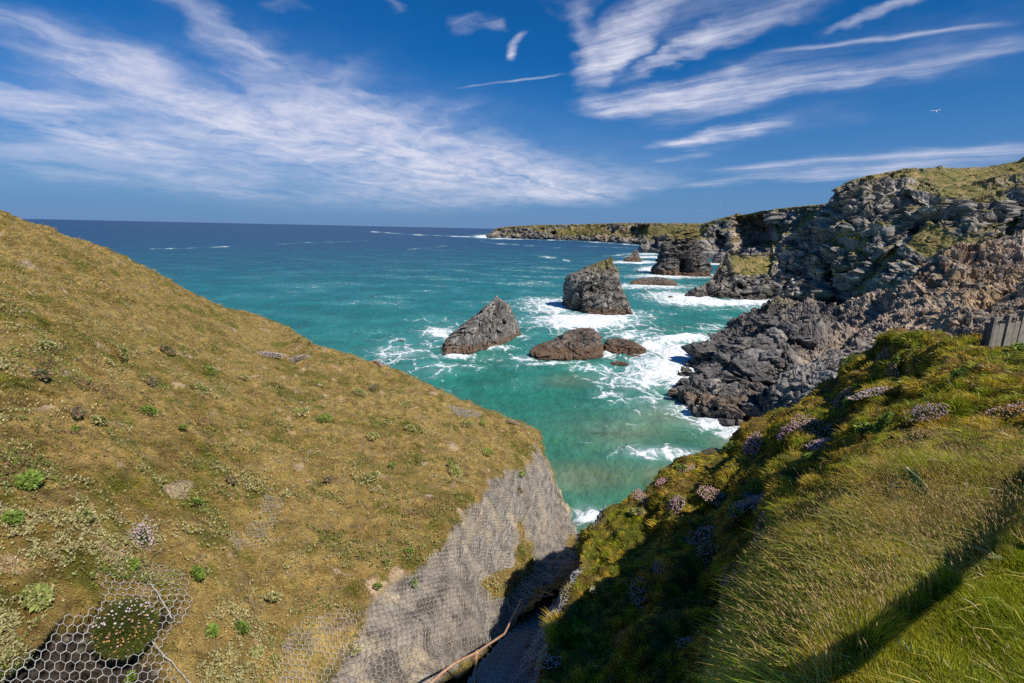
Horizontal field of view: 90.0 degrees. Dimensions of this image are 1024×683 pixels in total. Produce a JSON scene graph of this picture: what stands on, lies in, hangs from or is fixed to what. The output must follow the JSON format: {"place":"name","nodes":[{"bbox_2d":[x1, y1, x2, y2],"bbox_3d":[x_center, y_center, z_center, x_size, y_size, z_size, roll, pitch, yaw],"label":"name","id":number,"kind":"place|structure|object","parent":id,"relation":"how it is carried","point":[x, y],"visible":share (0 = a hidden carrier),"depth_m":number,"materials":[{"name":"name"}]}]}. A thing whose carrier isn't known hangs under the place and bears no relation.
{"place":"outdoors","nodes":[
{"label":"outdoors","id":0,"kind":"place"},
{"bbox_2d":[0,210,579,682],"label":"grassy hillside","id":1,"kind":"structure","parent":0,"point":[396,634],"depth_m":15.76,"materials":[{"name":"plant"}]},
{"bbox_2d":[1,509,24,524],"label":"leafy weed","id":2,"kind":"object","parent":1,"relation":"on","point":[12,517],"visible":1,"depth_m":8.07,"materials":[{"name":"green plant"}]},
{"bbox_2d":[13,469,44,489],"bbox_3d":[-8.451,2.417,8.975,0.386,0.307,0.419,5,13,16],"label":"leafy weed","id":3,"kind":"object","parent":1,"relation":"on","point":[34,480],"visible":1,"depth_m":8.94,"materials":[{"name":"green plant"}]},
{"bbox_2d":[17,581,54,612],"bbox_3d":[-6.908,3.708,7.466,0.367,0.356,0.428,10,15,34],"label":"leafy weed","id":4,"kind":"object","parent":1,"relation":"on","point":[43,592],"visible":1,"depth_m":7.43,"materials":[{"name":"green plant"}]},
{"bbox_2d":[29,368,52,378],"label":"leafy weed","id":5,"kind":"object","parent":1,"relation":"on","point":[40,372],"visible":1,"depth_m":12.80,"materials":[{"name":"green plant"}]},
{"bbox_2d":[36,340,57,349],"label":"leafy weed","id":6,"kind":"object","parent":1,"relation":"on","point":[47,344],"visible":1,"depth_m":15.46,"materials":[{"name":"green plant"}]},
{"bbox_2d":[70,405,84,419],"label":"leafy weed","id":7,"kind":"object","parent":1,"relation":"on","point":[77,411],"visible":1,"depth_m":12.08,"materials":[{"name":"brown plant"}]},
{"bbox_2d":[74,506,96,523],"bbox_3d":[-7.476,3.042,8.967,0.293,0.327,0.339,-2,13,-14],"label":"leafy weed","id":8,"kind":"object","parent":1,"relation":"on","point":[83,513],"visible":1,"depth_m":8.94,"materials":[{"name":"green plant"}]},
{"bbox_2d":[0,517,191,682],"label":"wire netting","id":9,"kind":"object","parent":1,"relation":"on","point":[94,633],"visible":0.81,"depth_m":7.97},
{"bbox_2d":[89,414,109,424],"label":"leafy weed","id":10,"kind":"object","parent":1,"relation":"on","point":[95,419],"visible":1,"depth_m":12.40,"materials":[{"name":"green plant"}]},
{"bbox_2d":[88,596,159,663],"bbox_3d":[-6.127,4.567,8.135,0.735,0.893,0.958,11,15,36],"label":"thrift cushion","id":11,"kind":"object","parent":1,"relation":"on","point":[123,627],"visible":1,"depth_m":8.00,"materials":[{"name":"green plant"}]},
{"bbox_2d":[117,342,130,359],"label":"leafy weed","id":12,"kind":"object","parent":1,"relation":"on","point":[123,352],"visible":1,"depth_m":19.13,"materials":[{"name":"green plant"}]},
{"bbox_2d":[123,669,136,682],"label":"leafy weed","id":13,"kind":"object","parent":1,"relation":"on","point":[133,676],"visible":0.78,"depth_m":8.37,"materials":[{"name":"green plant"}]},
{"bbox_2d":[127,558,140,569],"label":"leafy weed","id":14,"kind":"object","parent":1,"relation":"on","point":[136,565],"visible":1,"depth_m":8.97,"materials":[{"name":"green plant"}]},
{"bbox_2d":[132,523,156,551],"bbox_3d":[-6.965,3.783,9.722,0.263,0.684,0.465,1,12,0],"label":"thrift cushion","id":15,"kind":"object","parent":1,"relation":"on","point":[142,534],"visible":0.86,"depth_m":9.70,"materials":[{"name":"pink plant"}]},
{"bbox_2d":[139,405,157,413],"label":"leafy weed","id":16,"kind":"object","parent":1,"relation":"on","point":[149,408],"visible":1,"depth_m":14.80,"materials":[{"name":"green plant"}]},
{"bbox_2d":[159,343,176,354],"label":"leafy weed","id":17,"kind":"object","parent":1,"relation":"on","point":[167,348],"visible":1,"depth_m":23.56,"materials":[{"name":"green plant"}]},
{"bbox_2d":[190,564,205,581],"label":"leafy weed","id":18,"kind":"object","parent":1,"relation":"on","point":[198,571],"visible":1,"depth_m":9.85,"materials":[{"name":"green plant"}]},
{"bbox_2d":[194,382,208,394],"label":"leafy weed","id":19,"kind":"object","parent":1,"relation":"on","point":[201,386],"visible":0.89,"depth_m":20.25,"materials":[{"name":"green plant"}]},
{"bbox_2d":[205,622,219,637],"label":"leafy weed","id":20,"kind":"object","parent":1,"relation":"on","point":[211,627],"visible":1,"depth_m":9.11,"materials":[{"name":"green plant"}]},
{"bbox_2d":[232,619,249,634],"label":"leafy weed","id":21,"kind":"object","parent":1,"relation":"on","point":[243,626],"visible":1,"depth_m":9.66,"materials":[{"name":"green plant"}]},
{"bbox_2d":[229,494,283,548],"bbox_3d":[-6.367,4.483,13.070,0.689,0.718,3.090,-1,13,-10],"label":"wire netting","id":22,"kind":"object","parent":1,"relation":"on","point":[259,522],"visible":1,"depth_m":12.97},
{"bbox_2d":[251,643,266,659],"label":"leafy weed","id":23,"kind":"object","parent":1,"relation":"on","point":[257,654],"visible":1,"depth_m":9.62,"materials":[{"name":"green plant"}]},
{"bbox_2d":[255,351,285,357],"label":"thrift cushion","id":24,"kind":"object","parent":1,"relation":"on","point":[271,354],"visible":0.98,"depth_m":34.94,"materials":[{"name":"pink plant"}]},
{"bbox_2d":[266,590,282,602],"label":"leafy weed","id":25,"kind":"object","parent":1,"relation":"on","point":[272,595],"visible":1,"depth_m":10.84,"materials":[{"name":"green plant"}]},
{"bbox_2d":[0,208,577,682],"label":"hillside herbs","id":26,"kind":"object","parent":1,"relation":"on","point":[34,546],"visible":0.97,"depth_m":11.92,"materials":[{"name":"green plant"}]},
{"bbox_2d":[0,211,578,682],"bbox_3d":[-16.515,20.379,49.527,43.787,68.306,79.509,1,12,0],"label":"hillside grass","id":27,"kind":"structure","parent":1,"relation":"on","point":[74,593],"depth_m":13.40,"materials":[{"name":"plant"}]},
{"bbox_2d":[291,406,309,416],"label":"leafy weed","id":28,"kind":"object","parent":1,"relation":"on","point":[303,410],"visible":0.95,"depth_m":23.55,"materials":[{"name":"green plant"}]},
{"bbox_2d":[276,609,366,682],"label":"wire netting","id":29,"kind":"object","parent":1,"relation":"on","point":[315,645],"visible":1,"depth_m":10.41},
{"bbox_2d":[363,471,380,482],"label":"leafy weed","id":30,"kind":"object","parent":1,"relation":"on","point":[372,476],"visible":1,"depth_m":17.61,"materials":[{"name":"green plant"}]},
{"bbox_2d":[333,443,578,682],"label":"wire netting","id":31,"kind":"object","parent":1,"relation":"on","point":[515,546],"visible":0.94,"depth_m":18.02,"materials":[{"name":"metal"}]},
{"bbox_2d":[448,462,463,477],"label":"leafy weed","id":32,"kind":"object","parent":1,"relation":"on","point":[459,471],"visible":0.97,"depth_m":21.44,"materials":[{"name":"green plant"}]},
{"bbox_2d":[448,405,480,416],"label":"cushion","id":33,"kind":"object","parent":1,"relation":"on","point":[459,411],"visible":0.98,"depth_m":33.78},
{"bbox_2d":[429,590,554,682],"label":"handrail","id":34,"kind":"object","parent":1,"relation":"on","point":[475,653],"visible":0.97,"depth_m":11.01,"materials":[{"name":"metal"}]},
{"bbox_2d":[23,219,770,533],"bbox_3d":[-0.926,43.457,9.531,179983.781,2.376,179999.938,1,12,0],"label":"sea","id":35,"kind":"structure","parent":0,"point":[611,434],"depth_m":283.32,"materials":[{"name":"liquid"}]},
{"bbox_2d":[440,295,520,354],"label":"sea stack","id":36,"kind":"object","parent":35,"relation":"in","point":[494,322],"visible":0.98,"depth_m":198.50,"materials":[{"name":"stone"}]},
{"bbox_2d":[529,328,603,360],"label":"sea rock","id":37,"kind":"object","parent":35,"relation":"in","point":[580,344],"visible":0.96,"depth_m":185.00,"materials":[{"name":"stone"}]},
{"bbox_2d":[562,256,633,314],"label":"sea stack","id":38,"kind":"object","parent":35,"relation":"in","point":[596,288],"visible":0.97,"depth_m":285.07,"materials":[{"name":"stone"}]},
{"bbox_2d":[603,338,646,354],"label":"sea rock","id":39,"kind":"object","parent":35,"relation":"in","point":[618,346],"visible":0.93,"depth_m":192.97,"materials":[{"name":"stone"}]},
{"bbox_2d":[624,249,642,261],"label":"sea rock","id":40,"kind":"object","parent":35,"relation":"in","point":[634,256],"visible":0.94,"depth_m":776.49,"materials":[{"name":"stone"}]},
{"bbox_2d":[630,277,677,285],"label":"sea rock","id":41,"kind":"object","parent":35,"relation":"in","point":[661,281],"visible":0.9,"depth_m":442.93,"materials":[{"name":"stone"}]},
{"bbox_2d":[651,227,712,276],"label":"sea stack","id":42,"kind":"object","parent":35,"relation":"in","point":[681,254],"visible":0.98,"depth_m":545.56,"materials":[{"name":"stone"}]},
{"bbox_2d":[444,579,565,682],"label":"gully floor","id":43,"kind":"structure","parent":0,"point":[463,679],"depth_m":13.26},
{"bbox_2d":[467,586,560,682],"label":"stone steps","id":44,"kind":"structure","parent":43,"relation":"on","point":[501,662],"depth_m":13.93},
{"bbox_2d":[0,0,1023,228],"label":"sky","id":45,"kind":"structure","parent":0,"point":[486,114],"materials":[{"name":"blue"}]},
{"bbox_2d":[486,223,702,243],"bbox_3d":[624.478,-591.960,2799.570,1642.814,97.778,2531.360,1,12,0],"label":"headland","id":46,"kind":"structure","parent":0,"point":[633,233],"depth_m":2286.96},
{"bbox_2d":[639,204,825,257],"bbox_3d":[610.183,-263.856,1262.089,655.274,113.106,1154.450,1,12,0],"label":"headland cliff","id":47,"kind":"structure","parent":0,"point":[754,233],"depth_m":969.67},
{"bbox_2d":[521,327,1023,682],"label":"grassy slope","id":48,"kind":"structure","parent":0,"point":[752,496],"depth_m":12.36,"materials":[{"name":"plant"}]},
{"bbox_2d":[510,560,582,682],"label":"wire netting","id":49,"kind":"object","parent":48,"relation":"on","point":[527,653],"visible":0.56,"depth_m":12.40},
{"bbox_2d":[537,655,561,669],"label":"thrift cushion","id":50,"kind":"object","parent":48,"relation":"on","point":[547,663],"visible":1,"depth_m":10.48,"materials":[{"name":"purple plant"}]},
{"bbox_2d":[628,507,644,515],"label":"leafy weed","id":51,"kind":"object","parent":48,"relation":"on","point":[636,510],"visible":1,"depth_m":15.82,"materials":[{"name":"green plant"}]},
{"bbox_2d":[626,578,649,614],"bbox_3d":[2.886,5.836,11.663,0.504,0.590,1.054,1,12,0],"label":"thrift cushion","id":52,"kind":"object","parent":48,"relation":"on","point":[639,593],"visible":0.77,"depth_m":11.67,"materials":[{"name":"purple plant"}]},
{"bbox_2d":[632,488,647,502],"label":"thrift cushion","id":53,"kind":"object","parent":48,"relation":"on","point":[639,494],"visible":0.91,"depth_m":17.20,"materials":[{"name":"pink plant"}]},
{"bbox_2d":[666,494,684,513],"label":"thrift cushion","id":54,"kind":"object","parent":48,"relation":"on","point":[674,504],"visible":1,"depth_m":14.79,"materials":[{"name":"pink plant"}]},
{"bbox_2d":[676,635,693,648],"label":"thrift cushion","id":55,"kind":"object","parent":48,"relation":"on","point":[683,640],"visible":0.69,"depth_m":9.57,"materials":[{"name":"purple plant"}]},
{"bbox_2d":[684,525,714,545],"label":"thrift cushion","id":56,"kind":"object","parent":48,"relation":"on","point":[701,534],"visible":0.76,"depth_m":12.98,"materials":[{"name":"purple plant"}]},
{"bbox_2d":[696,537,719,564],"bbox_3d":[4.618,5.038,11.954,0.526,0.643,0.687,-11,17,-44],"label":"thrift cushion","id":57,"kind":"object","parent":48,"relation":"on","point":[707,550],"visible":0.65,"depth_m":12.03,"materials":[{"name":"purple plant"}]},
{"bbox_2d":[697,485,728,505],"bbox_3d":[5.868,4.418,14.653,1.150,0.271,1.009,1,12,0],"label":"thrift cushion","id":58,"kind":"object","parent":48,"relation":"on","point":[714,496],"visible":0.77,"depth_m":14.58,"materials":[{"name":"pink plant"}]},
{"bbox_2d":[725,504,743,520],"bbox_3d":[5.254,4.033,12.099,0.441,0.339,0.462,1,12,0],"label":"leafy weed","id":59,"kind":"object","parent":48,"relation":"on","point":[737,513],"visible":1,"depth_m":12.03,"materials":[{"name":"green plant"}]},
{"bbox_2d":[718,562,753,594],"bbox_3d":[2.835,2.882,6.227,0.360,0.825,1.291,1,12,0],"label":"thrift cushion","id":60,"kind":"object","parent":48,"relation":"on","point":[733,582],"visible":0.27,"depth_m":6.54,"materials":[{"name":"green plant"}]},
{"bbox_2d":[733,499,760,513],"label":"thrift cushion","id":61,"kind":"object","parent":48,"relation":"on","point":[748,506],"visible":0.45,"depth_m":12.11,"materials":[{"name":"purple plant"}]},
{"bbox_2d":[742,431,761,456],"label":"thrift cushion","id":62,"kind":"object","parent":48,"relation":"on","point":[754,442],"visible":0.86,"depth_m":15.95,"materials":[{"name":"purple plant"}]},
{"bbox_2d":[746,478,763,493],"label":"leafy weed","id":63,"kind":"object","parent":48,"relation":"on","point":[751,487],"visible":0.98,"depth_m":13.05,"materials":[{"name":"green plant"}]},
{"bbox_2d":[753,505,771,533],"bbox_3d":[4.209,2.950,8.472,0.334,0.497,0.378,1,12,0],"label":"leafy weed","id":64,"kind":"object","parent":48,"relation":"on","point":[760,523],"visible":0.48,"depth_m":8.52,"materials":[{"name":"green plant"}]},
{"bbox_2d":[776,422,798,440],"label":"thrift cushion","id":65,"kind":"object","parent":48,"relation":"on","point":[785,430],"visible":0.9,"depth_m":14.55,"materials":[{"name":"purple plant"}]},
{"bbox_2d":[801,451,817,461],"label":"leafy weed","id":66,"kind":"object","parent":48,"relation":"on","point":[807,457],"visible":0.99,"depth_m":9.96,"materials":[{"name":"green plant"}]},
{"bbox_2d":[791,413,836,437],"bbox_3d":[8.384,2.364,14.203,0.859,0.276,1.721,1,12,0],"label":"thrift cushion","id":67,"kind":"object","parent":48,"relation":"on","point":[814,426],"visible":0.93,"depth_m":14.17,"materials":[{"name":"purple plant"}]},
{"bbox_2d":[805,437,830,450],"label":"thrift cushion","id":68,"kind":"object","parent":48,"relation":"on","point":[819,443],"visible":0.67,"depth_m":12.24,"materials":[{"name":"purple plant"}]},
{"bbox_2d":[830,387,852,409],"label":"thrift cushion","id":69,"kind":"object","parent":48,"relation":"on","point":[838,402],"visible":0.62,"depth_m":17.04,"materials":[{"name":"purple plant"}]},
{"bbox_2d":[838,353,860,366],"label":"leafy weed","id":70,"kind":"object","parent":48,"relation":"on","point":[849,357],"visible":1,"depth_m":19.91,"materials":[{"name":"green plant"}]},
{"bbox_2d":[841,396,858,407],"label":"leafy weed","id":71,"kind":"object","parent":48,"relation":"on","point":[846,401],"visible":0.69,"depth_m":13.56,"materials":[{"name":"green plant"}]},
{"bbox_2d":[852,421,874,435],"bbox_3d":[6.217,1.518,9.027,0.368,0.214,0.372,1,12,0],"label":"leafy weed","id":72,"kind":"object","parent":48,"relation":"on","point":[864,428],"visible":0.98,"depth_m":8.98,"materials":[{"name":"green plant"}]},
{"bbox_2d":[847,386,891,399],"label":"thrift cushion","id":73,"kind":"object","parent":48,"relation":"on","point":[869,392],"visible":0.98,"depth_m":12.98,"materials":[{"name":"pink plant"}]},
{"bbox_2d":[873,347,891,362],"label":"thrift cushion","id":74,"kind":"object","parent":48,"relation":"on","point":[882,355],"visible":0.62,"depth_m":18.62,"materials":[{"name":"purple plant"}]},
{"bbox_2d":[872,411,895,434],"bbox_3d":[6.305,1.390,8.682,0.295,0.471,0.489,6,13,20],"label":"leafy weed","id":75,"kind":"object","parent":48,"relation":"on","point":[882,422],"visible":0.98,"depth_m":8.62,"materials":[{"name":"green plant"}]},
{"bbox_2d":[885,362,899,379],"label":"thrift cushion","id":76,"kind":"object","parent":48,"relation":"on","point":[893,372],"visible":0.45,"depth_m":15.68,"materials":[{"name":"purple plant"}]},
{"bbox_2d":[884,470,931,509],"bbox_3d":[3.042,1.262,3.970,0.322,0.549,0.096,4,13,14],"label":"fern","id":77,"kind":"object","parent":48,"relation":"on","point":[914,478],"visible":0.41,"depth_m":3.92,"materials":[{"name":"green plant"}]},
{"bbox_2d":[896,428,935,442],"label":"thrift cushion","id":78,"kind":"object","parent":48,"relation":"on","point":[913,436],"visible":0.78,"depth_m":7.11,"materials":[{"name":"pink plant"}]},
{"bbox_2d":[903,401,948,421],"bbox_3d":[6.488,1.104,8.011,0.512,0.333,0.588,1,12,0],"label":"thrift cushion","id":79,"kind":"object","parent":48,"relation":"on","point":[929,412],"visible":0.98,"depth_m":8.00,"materials":[{"name":"pink plant"}]},
{"bbox_2d":[949,367,967,378],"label":"leafy weed","id":80,"kind":"object","parent":48,"relation":"on","point":[956,373],"visible":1,"depth_m":9.86,"materials":[{"name":"green plant"}]},
{"bbox_2d":[973,401,1023,422],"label":"thrift cushion","id":81,"kind":"object","parent":48,"relation":"on","point":[1009,412],"visible":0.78,"depth_m":6.99,"materials":[{"name":"pink plant"}]},
{"bbox_2d":[980,311,1023,347],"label":"board fence","id":82,"kind":"object","parent":48,"relation":"on","point":[1007,333],"visible":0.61,"depth_m":14.76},
{"bbox_2d":[672,230,1023,420],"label":"landslip slope","id":83,"kind":"structure","parent":0,"point":[955,255],"depth_m":160.01,"materials":[{"name":"stone"}]},
{"bbox_2d":[680,339,716,360],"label":"boulder","id":84,"kind":"object","parent":83,"relation":"on","point":[704,350],"visible":0.7,"depth_m":174.19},
{"bbox_2d":[696,393,715,403],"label":"boulder","id":85,"kind":"object","parent":83,"relation":"on","point":[707,396],"visible":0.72,"depth_m":133.56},
{"bbox_2d":[695,363,724,378],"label":"boulder","id":86,"kind":"object","parent":83,"relation":"on","point":[707,370],"visible":0.65,"depth_m":140.69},
{"bbox_2d":[703,378,722,395],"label":"boulder","id":87,"kind":"object","parent":83,"relation":"on","point":[713,387],"visible":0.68,"depth_m":134.63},
{"bbox_2d":[708,333,724,343],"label":"boulder","id":88,"kind":"object","parent":83,"relation":"on","point":[716,338],"visible":0.63,"depth_m":179.35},
{"bbox_2d":[711,352,732,366],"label":"boulder","id":89,"kind":"object","parent":83,"relation":"on","point":[723,359],"visible":0.8,"depth_m":146.26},
{"bbox_2d":[709,395,740,411],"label":"boulder","id":90,"kind":"object","parent":83,"relation":"on","point":[719,401],"visible":0.87,"depth_m":125.67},
{"bbox_2d":[718,418,734,425],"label":"boulder","id":91,"kind":"object","parent":83,"relation":"on","point":[728,422],"visible":1,"depth_m":122.68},
{"bbox_2d":[715,370,741,381],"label":"boulder","id":92,"kind":"object","parent":83,"relation":"on","point":[727,376],"visible":0.72,"depth_m":136.84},
{"bbox_2d":[713,340,744,353],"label":"boulder","id":93,"kind":"object","parent":83,"relation":"on","point":[725,346],"visible":0.52,"depth_m":164.76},
{"bbox_2d":[718,381,741,395],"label":"boulder","id":94,"kind":"object","parent":83,"relation":"on","point":[733,389],"visible":0.82,"depth_m":132.63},
{"bbox_2d":[722,404,745,418],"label":"boulder","id":95,"kind":"object","parent":83,"relation":"on","point":[735,411],"visible":0.9,"depth_m":123.43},
{"bbox_2d":[733,392,749,409],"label":"boulder","id":96,"kind":"object","parent":83,"relation":"on","point":[743,398],"visible":0.43,"depth_m":128.47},
{"bbox_2d":[731,337,752,349],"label":"boulder","id":97,"kind":"object","parent":83,"relation":"on","point":[745,342],"visible":0.62,"depth_m":164.61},
{"bbox_2d":[731,353,755,360],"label":"boulder","id":98,"kind":"object","parent":83,"relation":"on","point":[742,356],"visible":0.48,"depth_m":143.64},
{"bbox_2d":[728,358,769,380],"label":"boulder","id":99,"kind":"object","parent":83,"relation":"on","point":[747,368],"visible":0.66,"depth_m":135.31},
{"bbox_2d":[741,402,761,416],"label":"boulder","id":100,"kind":"object","parent":83,"relation":"on","point":[751,409],"visible":0.88,"depth_m":122.28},
{"bbox_2d":[741,348,764,360],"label":"boulder","id":101,"kind":"object","parent":83,"relation":"on","point":[754,352],"visible":0.29,"depth_m":151.97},
{"bbox_2d":[750,372,774,385],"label":"boulder","id":102,"kind":"object","parent":83,"relation":"on","point":[762,377],"visible":0.86,"depth_m":132.18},
{"bbox_2d":[750,333,777,350],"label":"boulder","id":103,"kind":"object","parent":83,"relation":"on","point":[763,342],"visible":0.64,"depth_m":153.27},
{"bbox_2d":[750,312,778,327],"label":"boulder","id":104,"kind":"object","parent":83,"relation":"on","point":[768,320],"visible":0.88,"depth_m":177.53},
{"bbox_2d":[760,349,782,361],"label":"boulder","id":105,"kind":"object","parent":83,"relation":"on","point":[770,355],"visible":0.84,"depth_m":147.38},
{"bbox_2d":[771,357,784,366],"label":"boulder","id":106,"kind":"object","parent":83,"relation":"on","point":[778,361],"visible":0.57,"depth_m":146.04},
{"bbox_2d":[769,327,787,343],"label":"boulder","id":107,"kind":"object","parent":83,"relation":"on","point":[777,335],"visible":0.62,"depth_m":158.97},
{"bbox_2d":[774,322,798,335],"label":"boulder","id":108,"kind":"object","parent":83,"relation":"on","point":[787,328],"visible":0.88,"depth_m":163.81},
{"bbox_2d":[761,362,837,415],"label":"overhanging rock","id":109,"kind":"object","parent":83,"relation":"on","point":[790,387],"visible":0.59,"depth_m":116.62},
{"bbox_2d":[790,334,819,348],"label":"boulder","id":110,"kind":"object","parent":83,"relation":"on","point":[806,341],"visible":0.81,"depth_m":154.80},
{"bbox_2d":[675,237,1023,420],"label":"scree stones","id":111,"kind":"object","parent":83,"relation":"on","point":[859,342],"visible":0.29,"depth_m":148.17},
{"bbox_2d":[685,157,1023,305],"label":"sea cliff","id":112,"kind":"structure","parent":0,"point":[854,238],"depth_m":325.61,"materials":[{"name":"stone"}]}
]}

